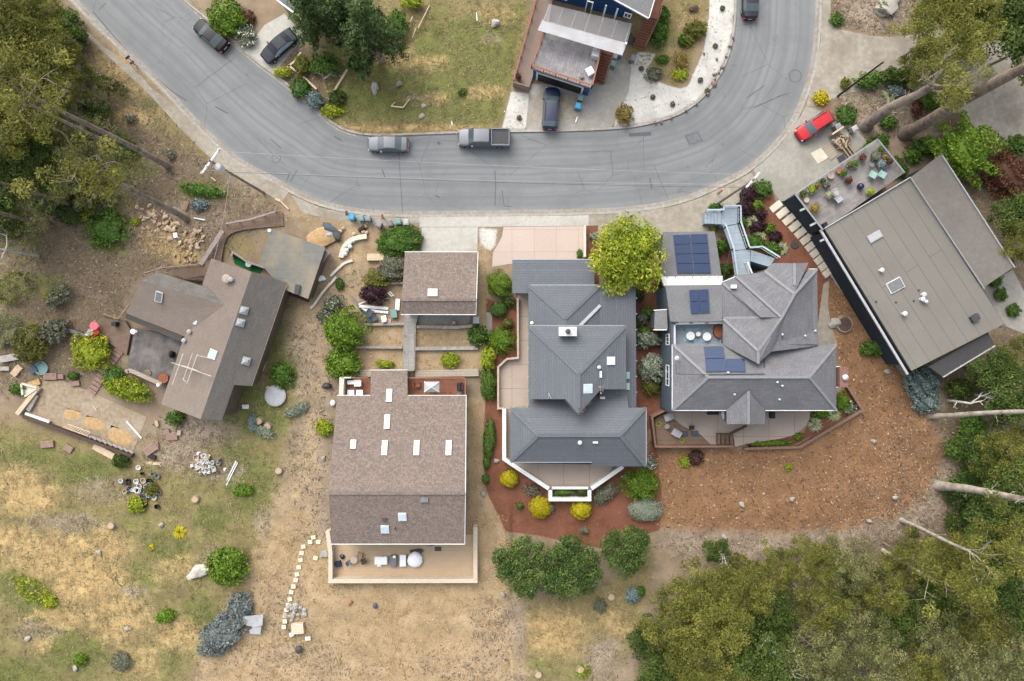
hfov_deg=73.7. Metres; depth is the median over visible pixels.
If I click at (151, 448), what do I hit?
paving stack
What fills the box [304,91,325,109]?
shrub
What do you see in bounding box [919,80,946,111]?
shrub
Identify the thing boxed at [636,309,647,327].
shrub
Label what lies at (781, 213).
paver
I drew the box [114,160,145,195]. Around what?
eucalyptus tree
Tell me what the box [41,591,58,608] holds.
shrub
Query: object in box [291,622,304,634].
paver stack
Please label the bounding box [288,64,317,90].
garden edging
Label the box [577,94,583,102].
wheelie bin
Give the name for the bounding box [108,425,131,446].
sand
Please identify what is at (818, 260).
paver
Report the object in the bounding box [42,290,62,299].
shrub
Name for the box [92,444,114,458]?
plank pile
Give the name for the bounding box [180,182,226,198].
shrub
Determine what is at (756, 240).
shrub
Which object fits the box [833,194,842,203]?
chair
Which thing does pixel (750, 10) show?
parked car
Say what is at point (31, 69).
eucalyptus tree
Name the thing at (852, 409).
shrub
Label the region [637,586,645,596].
shrub
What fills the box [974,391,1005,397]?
dead tree
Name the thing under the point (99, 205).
shrub
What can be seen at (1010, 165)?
shrub
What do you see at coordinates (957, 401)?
dead tree
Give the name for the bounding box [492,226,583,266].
driveway
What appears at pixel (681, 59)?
shrub
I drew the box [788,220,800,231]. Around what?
paver
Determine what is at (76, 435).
retaining wall
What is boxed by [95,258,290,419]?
house
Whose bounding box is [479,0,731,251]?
white pebbles
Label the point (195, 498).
tree stump
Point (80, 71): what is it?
shrub
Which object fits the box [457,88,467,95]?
shrub
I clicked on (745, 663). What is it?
forest tree
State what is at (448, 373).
board step
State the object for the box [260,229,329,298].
shed
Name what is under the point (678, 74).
shrub
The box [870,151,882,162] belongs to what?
potted plant
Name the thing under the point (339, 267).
edging
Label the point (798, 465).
wood chips
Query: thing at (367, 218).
wheelie bin
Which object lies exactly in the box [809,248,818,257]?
paver
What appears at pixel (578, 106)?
wheelie bin
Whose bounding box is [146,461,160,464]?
board
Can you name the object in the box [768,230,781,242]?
shrub
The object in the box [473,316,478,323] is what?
utility box
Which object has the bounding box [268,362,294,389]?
shrub
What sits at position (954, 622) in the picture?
shrub
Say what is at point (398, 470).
house
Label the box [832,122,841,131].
wheelie bin
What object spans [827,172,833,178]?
potted plant
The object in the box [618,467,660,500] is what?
shrub
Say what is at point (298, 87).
shrub
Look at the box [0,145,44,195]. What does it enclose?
forest tree
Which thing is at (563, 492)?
shrub
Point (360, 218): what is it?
wheelie bin
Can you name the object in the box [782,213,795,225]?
paver
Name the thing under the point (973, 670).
eucalyptus tree
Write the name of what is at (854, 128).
wheelie bin
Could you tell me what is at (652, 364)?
shrub
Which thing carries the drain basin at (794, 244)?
on the ground at (668, 568)
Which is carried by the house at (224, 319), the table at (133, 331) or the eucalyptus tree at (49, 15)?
the table at (133, 331)
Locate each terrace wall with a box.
[355,346,402,348]
[364,323,403,325]
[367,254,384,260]
[415,346,477,349]
[417,325,472,328]
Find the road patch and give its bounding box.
[684,130,702,146]
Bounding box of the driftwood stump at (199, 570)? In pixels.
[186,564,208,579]
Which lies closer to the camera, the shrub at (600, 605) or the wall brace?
the wall brace
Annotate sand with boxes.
[63,408,80,419]
[84,415,104,429]
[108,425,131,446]
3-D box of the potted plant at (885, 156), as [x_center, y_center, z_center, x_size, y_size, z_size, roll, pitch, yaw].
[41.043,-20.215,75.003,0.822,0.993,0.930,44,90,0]
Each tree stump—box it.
[107,521,116,528]
[191,495,199,502]
[256,416,264,424]
[263,421,272,429]
[275,466,282,473]
[534,670,541,678]
[576,665,583,673]
[607,592,614,600]
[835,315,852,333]
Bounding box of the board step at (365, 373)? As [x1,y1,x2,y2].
[348,369,402,376]
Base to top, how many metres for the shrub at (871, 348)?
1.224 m
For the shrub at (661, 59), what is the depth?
79.56 m
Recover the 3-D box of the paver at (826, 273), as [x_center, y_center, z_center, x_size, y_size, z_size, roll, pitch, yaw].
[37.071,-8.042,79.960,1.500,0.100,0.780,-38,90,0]
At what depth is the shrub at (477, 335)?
79.05 m
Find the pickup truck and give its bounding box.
[458,126,510,148]
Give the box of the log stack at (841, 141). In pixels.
[829,126,850,149]
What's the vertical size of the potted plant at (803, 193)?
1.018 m
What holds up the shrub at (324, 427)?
on the ground at (668, 568)
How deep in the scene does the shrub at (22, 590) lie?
79.63 m
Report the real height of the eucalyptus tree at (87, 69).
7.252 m
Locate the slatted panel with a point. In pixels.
(65, 427)
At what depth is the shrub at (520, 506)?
79.70 m
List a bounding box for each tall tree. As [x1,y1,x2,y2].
[0,44,171,168]
[0,69,123,150]
[0,181,73,206]
[0,211,54,227]
[8,101,190,222]
[858,25,997,132]
[880,540,976,620]
[897,57,1023,140]
[899,515,1023,608]
[927,409,1023,419]
[932,462,1023,550]
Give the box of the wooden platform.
[821,143,839,159]
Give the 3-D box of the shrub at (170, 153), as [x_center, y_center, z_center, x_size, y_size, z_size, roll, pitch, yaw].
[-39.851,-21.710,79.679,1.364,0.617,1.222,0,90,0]
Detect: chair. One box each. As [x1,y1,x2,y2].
[93,328,101,335]
[345,559,352,566]
[347,390,353,394]
[354,380,360,385]
[356,390,362,394]
[360,558,366,564]
[364,308,373,316]
[368,314,377,322]
[381,315,386,321]
[413,382,419,386]
[663,413,673,421]
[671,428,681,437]
[830,187,838,196]
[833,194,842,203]
[867,170,877,179]
[877,170,886,178]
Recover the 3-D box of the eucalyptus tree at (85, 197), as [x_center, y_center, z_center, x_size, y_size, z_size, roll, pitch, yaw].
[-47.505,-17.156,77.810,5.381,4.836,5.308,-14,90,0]
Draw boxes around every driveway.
[244,14,302,71]
[422,227,477,250]
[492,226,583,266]
[526,55,630,129]
[589,173,755,246]
[754,106,866,200]
[807,0,1023,143]
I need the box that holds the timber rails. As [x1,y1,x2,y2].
[841,143,854,157]
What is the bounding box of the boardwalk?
[403,315,417,370]
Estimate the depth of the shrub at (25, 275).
78.83 m
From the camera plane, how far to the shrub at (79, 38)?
78.37 m
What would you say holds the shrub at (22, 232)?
on the ground at (668, 568)
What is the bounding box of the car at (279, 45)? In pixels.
[260,27,297,63]
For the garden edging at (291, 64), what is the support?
on the ground at (668, 568)
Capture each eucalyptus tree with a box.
[0,0,53,69]
[0,10,53,80]
[0,43,65,132]
[0,53,34,146]
[0,106,55,161]
[0,262,36,309]
[0,307,35,346]
[1,0,56,39]
[1,86,71,147]
[1,195,52,243]
[7,23,86,87]
[13,0,86,50]
[18,58,86,120]
[21,162,73,212]
[34,130,93,192]
[40,103,92,141]
[49,40,96,86]
[51,83,84,137]
[61,108,118,160]
[67,166,107,211]
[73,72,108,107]
[89,147,133,185]
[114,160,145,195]
[633,583,704,657]
[662,626,736,680]
[664,555,734,621]
[681,580,755,666]
[693,655,769,680]
[709,562,778,623]
[749,538,800,592]
[777,612,854,680]
[785,578,853,638]
[790,530,843,591]
[811,653,865,680]
[819,533,887,597]
[820,596,895,671]
[829,627,920,680]
[850,561,909,620]
[879,523,943,590]
[887,0,975,73]
[890,642,961,680]
[896,45,940,88]
[903,0,990,37]
[903,605,969,670]
[911,36,977,102]
[922,528,988,599]
[933,630,1005,680]
[936,0,1020,66]
[944,596,1019,667]
[968,422,1023,482]
[969,611,1023,680]
[979,513,1023,582]
[990,333,1023,382]
[993,217,1023,269]
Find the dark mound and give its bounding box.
[689,5,698,11]
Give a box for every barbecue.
[111,322,118,325]
[169,351,174,357]
[322,383,331,388]
[457,382,461,393]
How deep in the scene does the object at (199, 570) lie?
79.29 m
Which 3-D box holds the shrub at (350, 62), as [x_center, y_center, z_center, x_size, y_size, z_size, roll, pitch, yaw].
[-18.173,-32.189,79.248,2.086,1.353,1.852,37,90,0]
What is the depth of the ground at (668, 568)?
80.00 m
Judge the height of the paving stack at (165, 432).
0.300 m
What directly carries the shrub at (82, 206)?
on the ground at (668, 568)
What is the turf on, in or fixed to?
on the ground at (668, 568)
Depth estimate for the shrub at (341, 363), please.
78.44 m
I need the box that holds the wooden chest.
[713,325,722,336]
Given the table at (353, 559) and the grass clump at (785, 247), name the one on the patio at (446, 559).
the table at (353, 559)
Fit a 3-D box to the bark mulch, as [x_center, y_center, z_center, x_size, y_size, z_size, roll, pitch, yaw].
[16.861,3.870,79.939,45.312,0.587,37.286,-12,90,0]
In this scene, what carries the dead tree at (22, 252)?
on the ground at (668, 568)
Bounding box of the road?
[79,0,814,210]
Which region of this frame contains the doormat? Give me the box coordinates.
[837,154,845,162]
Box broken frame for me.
[391,99,409,107]
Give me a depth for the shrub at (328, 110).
79.41 m
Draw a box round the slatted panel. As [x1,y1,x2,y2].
[63,424,90,435]
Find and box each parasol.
[424,381,438,391]
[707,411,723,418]
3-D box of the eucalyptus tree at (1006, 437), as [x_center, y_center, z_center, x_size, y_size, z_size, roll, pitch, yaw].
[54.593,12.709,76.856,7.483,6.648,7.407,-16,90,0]
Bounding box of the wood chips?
[647,277,950,538]
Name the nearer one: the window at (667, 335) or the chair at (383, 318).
the window at (667, 335)
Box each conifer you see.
[287,0,341,54]
[324,0,358,47]
[338,0,409,81]
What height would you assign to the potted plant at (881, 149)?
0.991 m
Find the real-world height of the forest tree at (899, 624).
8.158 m
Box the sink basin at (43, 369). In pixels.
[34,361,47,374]
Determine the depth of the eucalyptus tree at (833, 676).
72.40 m
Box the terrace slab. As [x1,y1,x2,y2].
[27,381,146,451]
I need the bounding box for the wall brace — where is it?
[86,433,133,453]
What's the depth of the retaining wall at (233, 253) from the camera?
79.20 m
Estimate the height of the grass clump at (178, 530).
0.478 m
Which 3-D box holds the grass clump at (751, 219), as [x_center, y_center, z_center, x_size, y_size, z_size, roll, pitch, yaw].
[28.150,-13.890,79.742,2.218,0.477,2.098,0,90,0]
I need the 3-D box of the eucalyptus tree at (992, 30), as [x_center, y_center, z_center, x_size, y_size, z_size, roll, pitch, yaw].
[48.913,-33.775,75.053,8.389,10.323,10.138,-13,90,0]
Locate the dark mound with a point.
(693, 8)
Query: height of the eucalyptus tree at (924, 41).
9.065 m
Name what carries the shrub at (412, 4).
on the ground at (668, 568)
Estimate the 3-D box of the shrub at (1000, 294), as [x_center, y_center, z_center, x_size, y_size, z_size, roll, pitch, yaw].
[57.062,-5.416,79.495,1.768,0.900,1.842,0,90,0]
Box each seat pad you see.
[681,431,687,435]
[692,431,697,435]
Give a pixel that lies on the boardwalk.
(409, 341)
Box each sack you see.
[318,275,325,281]
[330,400,335,405]
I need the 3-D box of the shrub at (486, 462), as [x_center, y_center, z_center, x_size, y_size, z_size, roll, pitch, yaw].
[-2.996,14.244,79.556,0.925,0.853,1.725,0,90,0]
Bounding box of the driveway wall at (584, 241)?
[583,226,585,257]
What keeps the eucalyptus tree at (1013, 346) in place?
on the ground at (668, 568)
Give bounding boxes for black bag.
[295,646,302,653]
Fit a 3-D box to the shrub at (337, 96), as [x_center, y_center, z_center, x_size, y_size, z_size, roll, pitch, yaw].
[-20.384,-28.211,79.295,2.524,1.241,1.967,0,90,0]
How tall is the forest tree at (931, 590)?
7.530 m
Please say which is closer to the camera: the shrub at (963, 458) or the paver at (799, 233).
the shrub at (963, 458)
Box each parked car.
[192,18,229,53]
[368,133,408,153]
[542,87,561,130]
[740,0,758,20]
[794,108,835,141]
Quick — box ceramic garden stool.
[857,183,863,189]
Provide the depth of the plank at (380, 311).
79.77 m
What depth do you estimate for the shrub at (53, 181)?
78.74 m
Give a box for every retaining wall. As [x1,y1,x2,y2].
[22,415,134,456]
[230,251,271,276]
[742,386,864,449]
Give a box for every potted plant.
[515,73,521,79]
[799,190,806,196]
[807,184,816,193]
[809,202,820,214]
[814,182,820,188]
[823,181,830,188]
[825,190,834,198]
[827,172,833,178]
[835,167,842,173]
[839,169,847,176]
[844,176,852,183]
[846,160,853,167]
[852,160,858,166]
[858,153,866,160]
[865,187,875,195]
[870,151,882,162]
[876,160,886,168]
[877,144,884,152]
[882,152,890,159]
[886,158,892,164]
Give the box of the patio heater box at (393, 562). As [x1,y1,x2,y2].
[390,554,396,566]
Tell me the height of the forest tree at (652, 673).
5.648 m
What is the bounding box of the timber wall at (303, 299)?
[288,293,308,301]
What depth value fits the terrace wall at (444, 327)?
79.50 m
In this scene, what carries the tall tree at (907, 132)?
on the ground at (668, 568)
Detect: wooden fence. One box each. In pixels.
[103,303,129,318]
[199,229,223,265]
[226,211,276,223]
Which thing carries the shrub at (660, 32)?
on the ground at (668, 568)
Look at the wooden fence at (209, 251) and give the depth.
78.94 m
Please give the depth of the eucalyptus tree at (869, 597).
72.32 m
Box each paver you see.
[769,200,782,212]
[775,206,789,218]
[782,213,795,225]
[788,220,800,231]
[794,227,806,238]
[799,233,811,245]
[804,241,814,251]
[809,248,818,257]
[813,255,823,264]
[817,262,826,271]
[821,268,830,277]
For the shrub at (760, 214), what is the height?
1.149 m
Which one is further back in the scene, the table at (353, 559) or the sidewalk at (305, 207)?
the sidewalk at (305, 207)
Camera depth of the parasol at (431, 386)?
76.73 m
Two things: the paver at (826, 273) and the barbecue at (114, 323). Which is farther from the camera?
the paver at (826, 273)
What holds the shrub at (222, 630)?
on the ground at (668, 568)
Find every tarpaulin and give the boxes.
[322,222,337,232]
[333,231,340,241]
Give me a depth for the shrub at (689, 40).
79.35 m
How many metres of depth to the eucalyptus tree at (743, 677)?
72.22 m
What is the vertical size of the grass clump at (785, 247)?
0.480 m
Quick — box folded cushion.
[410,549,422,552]
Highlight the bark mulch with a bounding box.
[484,198,843,547]
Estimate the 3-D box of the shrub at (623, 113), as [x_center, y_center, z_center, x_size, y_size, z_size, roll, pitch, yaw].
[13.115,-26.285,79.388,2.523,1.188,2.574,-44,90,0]
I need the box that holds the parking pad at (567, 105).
[529,91,579,124]
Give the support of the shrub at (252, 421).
on the ground at (668, 568)
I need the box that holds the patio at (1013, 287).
[982,270,1023,332]
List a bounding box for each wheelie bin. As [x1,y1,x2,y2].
[349,214,355,221]
[358,215,365,221]
[365,215,371,222]
[376,220,382,228]
[387,220,393,227]
[395,218,401,225]
[574,102,581,110]
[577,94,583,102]
[610,60,616,69]
[629,54,636,63]
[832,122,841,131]
[847,125,858,133]
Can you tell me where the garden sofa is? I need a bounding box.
[375,556,387,564]
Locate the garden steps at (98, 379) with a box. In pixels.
[87,347,122,394]
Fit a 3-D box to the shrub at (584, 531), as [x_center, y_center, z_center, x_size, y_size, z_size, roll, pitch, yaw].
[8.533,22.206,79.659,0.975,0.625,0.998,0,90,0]
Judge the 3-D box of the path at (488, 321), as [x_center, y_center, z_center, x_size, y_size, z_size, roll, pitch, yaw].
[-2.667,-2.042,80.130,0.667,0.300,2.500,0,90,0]
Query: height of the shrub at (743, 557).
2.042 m
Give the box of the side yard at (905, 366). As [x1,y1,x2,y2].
[777,199,911,374]
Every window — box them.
[584,0,593,17]
[623,12,631,18]
[666,334,669,344]
[666,365,668,385]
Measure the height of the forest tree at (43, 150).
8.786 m
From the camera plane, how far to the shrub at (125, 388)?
78.73 m
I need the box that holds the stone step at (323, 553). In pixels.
[320,550,327,556]
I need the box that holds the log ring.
[144,369,150,375]
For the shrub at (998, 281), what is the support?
on the ground at (668, 568)
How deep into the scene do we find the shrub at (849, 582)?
79.32 m
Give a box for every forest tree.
[0,123,66,176]
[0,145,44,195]
[0,170,29,239]
[625,613,671,663]
[634,651,689,680]
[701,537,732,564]
[703,615,784,680]
[737,586,802,643]
[748,629,816,680]
[864,591,933,654]
[904,566,961,628]
[956,549,1023,613]
[958,430,1010,482]
[962,493,1023,561]
[964,346,1019,393]
[971,0,1023,64]
[976,567,1023,643]
[981,450,1023,521]
[982,361,1023,430]
[986,187,1023,240]
[987,6,1023,85]
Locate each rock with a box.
[371,82,378,94]
[395,81,402,87]
[491,19,500,26]
[829,318,840,327]
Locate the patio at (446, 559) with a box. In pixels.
[334,534,472,575]
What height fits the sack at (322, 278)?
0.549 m
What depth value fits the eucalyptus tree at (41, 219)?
75.01 m
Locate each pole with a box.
[201,148,264,193]
[717,172,759,203]
[837,61,883,96]
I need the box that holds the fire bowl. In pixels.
[158,373,167,382]
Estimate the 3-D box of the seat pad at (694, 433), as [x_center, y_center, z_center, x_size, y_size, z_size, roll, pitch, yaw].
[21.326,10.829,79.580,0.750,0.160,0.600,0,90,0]
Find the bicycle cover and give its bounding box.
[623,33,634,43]
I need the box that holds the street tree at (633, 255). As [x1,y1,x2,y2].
[586,211,669,297]
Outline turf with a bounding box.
[233,256,262,273]
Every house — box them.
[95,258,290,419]
[276,0,303,18]
[328,370,466,544]
[497,259,646,500]
[513,0,662,95]
[649,231,848,447]
[783,139,1014,377]
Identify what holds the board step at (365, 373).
on the ground at (668, 568)
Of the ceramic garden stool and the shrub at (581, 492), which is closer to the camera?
the ceramic garden stool
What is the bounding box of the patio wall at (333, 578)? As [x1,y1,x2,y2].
[326,524,477,582]
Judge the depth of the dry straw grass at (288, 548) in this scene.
79.97 m
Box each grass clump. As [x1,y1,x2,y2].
[173,525,187,538]
[745,215,760,228]
[752,231,766,242]
[778,240,789,255]
[806,417,823,431]
[827,407,840,421]
[880,88,897,104]
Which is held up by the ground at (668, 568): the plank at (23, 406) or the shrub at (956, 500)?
the shrub at (956, 500)
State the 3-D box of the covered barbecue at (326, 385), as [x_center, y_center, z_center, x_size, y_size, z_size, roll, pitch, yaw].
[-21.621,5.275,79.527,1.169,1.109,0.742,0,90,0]
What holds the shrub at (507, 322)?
on the ground at (668, 568)
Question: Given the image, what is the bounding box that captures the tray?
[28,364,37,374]
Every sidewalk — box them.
[68,0,288,201]
[292,195,419,225]
[420,215,588,226]
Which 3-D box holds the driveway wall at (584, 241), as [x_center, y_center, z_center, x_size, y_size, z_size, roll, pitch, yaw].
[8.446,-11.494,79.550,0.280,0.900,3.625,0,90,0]
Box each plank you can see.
[15,386,41,415]
[25,412,49,422]
[26,395,38,411]
[126,421,141,438]
[359,305,387,309]
[361,308,387,313]
[395,299,399,309]
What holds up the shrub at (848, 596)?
on the ground at (668, 568)
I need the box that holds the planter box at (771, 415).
[769,412,774,418]
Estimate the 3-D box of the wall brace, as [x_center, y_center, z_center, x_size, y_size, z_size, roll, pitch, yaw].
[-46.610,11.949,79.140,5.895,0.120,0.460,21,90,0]
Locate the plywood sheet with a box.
[811,148,827,163]
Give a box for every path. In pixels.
[486,312,491,333]
[818,281,837,343]
[830,274,904,377]
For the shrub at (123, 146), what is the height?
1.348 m
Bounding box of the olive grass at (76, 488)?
[0,0,707,680]
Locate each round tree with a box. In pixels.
[492,534,552,601]
[539,533,603,602]
[599,524,651,581]
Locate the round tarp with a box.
[265,385,285,405]
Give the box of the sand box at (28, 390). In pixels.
[20,383,37,396]
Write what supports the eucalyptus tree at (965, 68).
on the ground at (668, 568)
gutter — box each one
[74,0,818,214]
[180,0,356,135]
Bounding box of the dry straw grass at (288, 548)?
[0,8,698,680]
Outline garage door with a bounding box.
[538,74,580,93]
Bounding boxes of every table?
[90,322,99,329]
[130,329,137,333]
[350,556,356,563]
[407,551,421,567]
[686,332,694,339]
[703,332,710,340]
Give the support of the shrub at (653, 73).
on the ground at (668, 568)
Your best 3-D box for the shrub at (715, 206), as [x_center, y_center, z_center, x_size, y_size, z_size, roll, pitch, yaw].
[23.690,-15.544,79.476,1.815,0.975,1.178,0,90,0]
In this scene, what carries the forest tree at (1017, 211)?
on the ground at (668, 568)
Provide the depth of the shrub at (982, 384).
78.76 m
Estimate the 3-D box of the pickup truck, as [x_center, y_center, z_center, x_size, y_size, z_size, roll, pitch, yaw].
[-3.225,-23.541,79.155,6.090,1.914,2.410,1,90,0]
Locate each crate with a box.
[334,560,341,566]
[390,309,397,317]
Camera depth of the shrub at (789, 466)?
79.81 m
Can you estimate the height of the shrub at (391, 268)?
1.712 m
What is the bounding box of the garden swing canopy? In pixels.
[240,614,262,633]
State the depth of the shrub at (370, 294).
78.86 m
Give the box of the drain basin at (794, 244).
[791,241,797,247]
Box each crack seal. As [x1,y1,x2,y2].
[93,11,186,100]
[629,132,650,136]
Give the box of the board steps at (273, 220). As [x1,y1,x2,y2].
[208,212,283,261]
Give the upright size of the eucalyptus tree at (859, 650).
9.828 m
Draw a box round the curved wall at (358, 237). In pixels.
[339,234,367,257]
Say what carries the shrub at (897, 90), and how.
on the ground at (668, 568)
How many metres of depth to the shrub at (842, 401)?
79.30 m
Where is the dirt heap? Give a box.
[305,225,334,246]
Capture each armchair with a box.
[400,554,405,566]
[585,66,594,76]
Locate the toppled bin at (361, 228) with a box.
[358,225,365,231]
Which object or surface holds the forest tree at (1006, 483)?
on the ground at (668, 568)
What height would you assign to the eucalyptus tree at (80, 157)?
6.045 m
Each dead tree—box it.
[0,229,39,263]
[720,553,728,567]
[946,390,995,407]
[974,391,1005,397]
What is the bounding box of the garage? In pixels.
[401,251,477,323]
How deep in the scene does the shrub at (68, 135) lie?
78.92 m
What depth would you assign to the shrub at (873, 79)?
79.05 m
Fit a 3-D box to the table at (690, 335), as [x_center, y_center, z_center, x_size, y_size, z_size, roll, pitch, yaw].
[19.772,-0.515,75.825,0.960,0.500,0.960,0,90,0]
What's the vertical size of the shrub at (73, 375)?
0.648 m
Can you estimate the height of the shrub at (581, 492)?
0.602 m
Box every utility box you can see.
[403,219,409,224]
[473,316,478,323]
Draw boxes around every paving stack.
[142,442,158,456]
[162,429,169,434]
[166,432,177,440]
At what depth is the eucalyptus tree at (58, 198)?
74.99 m
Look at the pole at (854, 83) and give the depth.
74.97 m
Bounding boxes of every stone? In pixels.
[0,354,18,362]
[0,367,10,370]
[10,364,22,376]
[28,379,41,385]
[40,440,53,447]
[43,373,57,379]
[57,374,64,378]
[63,444,73,453]
[70,380,80,386]
[874,0,899,16]
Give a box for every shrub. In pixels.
[0,213,31,239]
[0,270,29,302]
[0,312,19,347]
[8,382,25,394]
[9,329,39,363]
[9,574,49,602]
[20,323,50,361]
[28,158,58,186]
[28,182,63,216]
[31,318,69,343]
[38,163,73,191]
[38,318,68,344]
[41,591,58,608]
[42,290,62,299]
[46,283,72,306]
[49,6,84,29]
[55,202,83,224]
[56,26,90,49]
[56,87,90,107]
[56,103,84,126]
[56,121,79,146]
[57,175,84,203]
[66,87,88,113]
[67,371,79,379]
[69,331,111,370]
[71,69,98,84]
[72,652,87,666]
[73,185,104,213]
[77,212,90,221]
[78,106,100,139]
[79,207,134,251]
[84,185,117,213]
[85,73,129,95]
[85,152,114,179]
[86,99,113,118]
[100,364,127,385]
[102,373,153,402]
[104,133,138,156]
[109,651,133,671]
[111,454,131,468]
[124,113,137,124]
[127,496,146,513]
[129,217,140,225]
[143,482,158,497]
[155,608,177,623]
[165,150,174,159]
[165,410,185,426]
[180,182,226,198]
[189,198,209,210]
[196,611,248,656]
[204,546,249,586]
[205,0,247,37]
[226,591,253,621]
[233,23,256,48]
[233,483,253,496]
[241,7,255,26]
[247,412,256,431]
[253,425,275,439]
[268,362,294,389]
[272,67,293,77]
[283,407,299,416]
[288,76,312,98]
[293,54,308,77]
[293,401,309,413]
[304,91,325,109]
[305,51,344,75]
[314,417,333,436]
[316,309,331,322]
[319,69,335,82]
[320,104,348,118]
[322,293,344,314]
[322,304,373,351]
[323,347,362,379]
[327,89,346,106]
[335,278,344,290]
[347,54,363,72]
[358,283,388,305]
[362,268,391,290]
[375,224,423,257]
[375,359,393,368]
[376,252,404,282]
[386,8,409,39]
[400,0,423,8]
[439,352,462,368]
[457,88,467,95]
[467,324,488,347]
[479,365,496,401]
[480,345,496,370]
[482,473,489,483]
[483,418,495,458]
[483,455,489,469]
[486,268,511,297]
[486,326,516,356]
[490,302,506,316]
[500,470,517,487]
[501,295,516,308]
[502,317,513,327]
[516,502,523,508]
[521,483,542,496]
[528,495,551,518]
[555,489,573,495]
[570,501,590,519]
[575,489,586,495]
[575,663,590,677]
[576,249,582,258]
[581,526,588,534]
[589,231,598,239]
[590,482,618,505]
[591,596,606,613]
[615,102,634,127]
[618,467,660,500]
[625,586,639,603]
[628,497,664,520]
[636,288,644,301]
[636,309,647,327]
[636,324,651,333]
[636,331,652,349]
[637,352,663,383]
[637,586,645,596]
[640,305,654,318]
[640,378,659,396]
[643,67,663,83]
[643,455,657,469]
[646,332,661,345]
[650,21,669,48]
[655,55,669,64]
[658,5,670,24]
[671,50,688,70]
[672,68,689,80]
[677,34,685,46]
[677,456,691,467]
[683,19,708,40]
[683,32,694,46]
[688,449,704,465]
[708,202,721,208]
[710,226,717,230]
[716,237,729,255]
[720,262,732,277]
[729,552,753,579]
[736,199,755,218]
[737,215,747,229]
[739,183,760,200]
[744,233,765,250]
[746,439,795,446]
[749,220,767,233]
[751,196,764,212]
[753,178,772,200]
[755,207,767,219]
[764,222,775,232]
[764,241,783,256]
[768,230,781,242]
[785,462,792,470]
[794,432,804,440]
[810,411,832,418]
[812,89,830,105]
[828,11,844,26]
[831,569,865,594]
[833,103,857,128]
[836,388,851,413]
[839,76,851,88]
[843,400,856,413]
[845,585,867,608]
[851,69,890,89]
[859,340,882,356]
[861,133,889,148]
[878,0,889,12]
[879,65,916,88]
[879,115,899,130]
[887,83,906,98]
[894,155,910,177]
[902,146,924,165]
[903,363,940,401]
[904,135,941,155]
[910,98,923,119]
[910,392,941,414]
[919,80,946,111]
[925,110,1008,189]
[936,613,966,627]
[939,437,970,462]
[940,480,974,510]
[944,378,976,400]
[944,508,971,533]
[947,473,971,500]
[953,463,982,497]
[955,424,979,443]
[959,410,988,440]
[960,496,991,523]
[965,420,986,439]
[973,368,1012,391]
[974,477,1007,494]
[980,140,1023,202]
[989,275,1004,288]
[993,286,1008,301]
[1001,134,1023,156]
[1005,302,1022,317]
[1008,650,1023,670]
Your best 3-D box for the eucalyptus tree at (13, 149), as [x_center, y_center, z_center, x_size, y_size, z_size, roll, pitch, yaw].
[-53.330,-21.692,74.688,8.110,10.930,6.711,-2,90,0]
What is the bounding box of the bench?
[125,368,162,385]
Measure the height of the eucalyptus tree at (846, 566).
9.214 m
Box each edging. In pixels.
[287,52,301,68]
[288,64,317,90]
[310,277,335,308]
[328,69,347,100]
[330,259,352,276]
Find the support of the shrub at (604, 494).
on the ground at (668, 568)
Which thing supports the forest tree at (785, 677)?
on the ground at (668, 568)
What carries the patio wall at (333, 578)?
on the ground at (668, 568)
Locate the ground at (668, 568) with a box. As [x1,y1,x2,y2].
[0,0,1023,680]
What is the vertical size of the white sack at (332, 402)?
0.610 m
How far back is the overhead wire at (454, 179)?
67.97 m
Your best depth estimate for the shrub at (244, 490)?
79.55 m
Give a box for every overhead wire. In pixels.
[204,170,748,184]
[212,175,229,263]
[223,151,753,174]
[238,172,740,187]
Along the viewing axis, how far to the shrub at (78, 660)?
79.42 m
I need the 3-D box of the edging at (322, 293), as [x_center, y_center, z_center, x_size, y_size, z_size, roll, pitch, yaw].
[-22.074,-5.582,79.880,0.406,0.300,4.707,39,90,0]
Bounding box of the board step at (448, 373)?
[415,369,478,376]
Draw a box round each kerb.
[71,0,821,216]
[184,0,736,135]
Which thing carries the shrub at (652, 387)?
on the ground at (668, 568)
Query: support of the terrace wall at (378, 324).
on the ground at (668, 568)
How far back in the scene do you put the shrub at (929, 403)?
78.77 m
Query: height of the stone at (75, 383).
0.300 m
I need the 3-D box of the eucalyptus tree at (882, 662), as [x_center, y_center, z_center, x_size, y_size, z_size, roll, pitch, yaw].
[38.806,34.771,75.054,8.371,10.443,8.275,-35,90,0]
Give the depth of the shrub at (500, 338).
78.94 m
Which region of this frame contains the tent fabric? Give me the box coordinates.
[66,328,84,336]
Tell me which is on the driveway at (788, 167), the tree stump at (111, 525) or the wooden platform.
the wooden platform
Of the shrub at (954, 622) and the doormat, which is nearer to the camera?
the shrub at (954, 622)
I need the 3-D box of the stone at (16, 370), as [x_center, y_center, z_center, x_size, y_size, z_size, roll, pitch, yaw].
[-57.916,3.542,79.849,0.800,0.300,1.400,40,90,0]
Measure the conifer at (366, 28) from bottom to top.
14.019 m
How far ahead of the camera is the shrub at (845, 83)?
79.48 m
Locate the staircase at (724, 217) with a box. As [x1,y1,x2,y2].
[702,205,780,275]

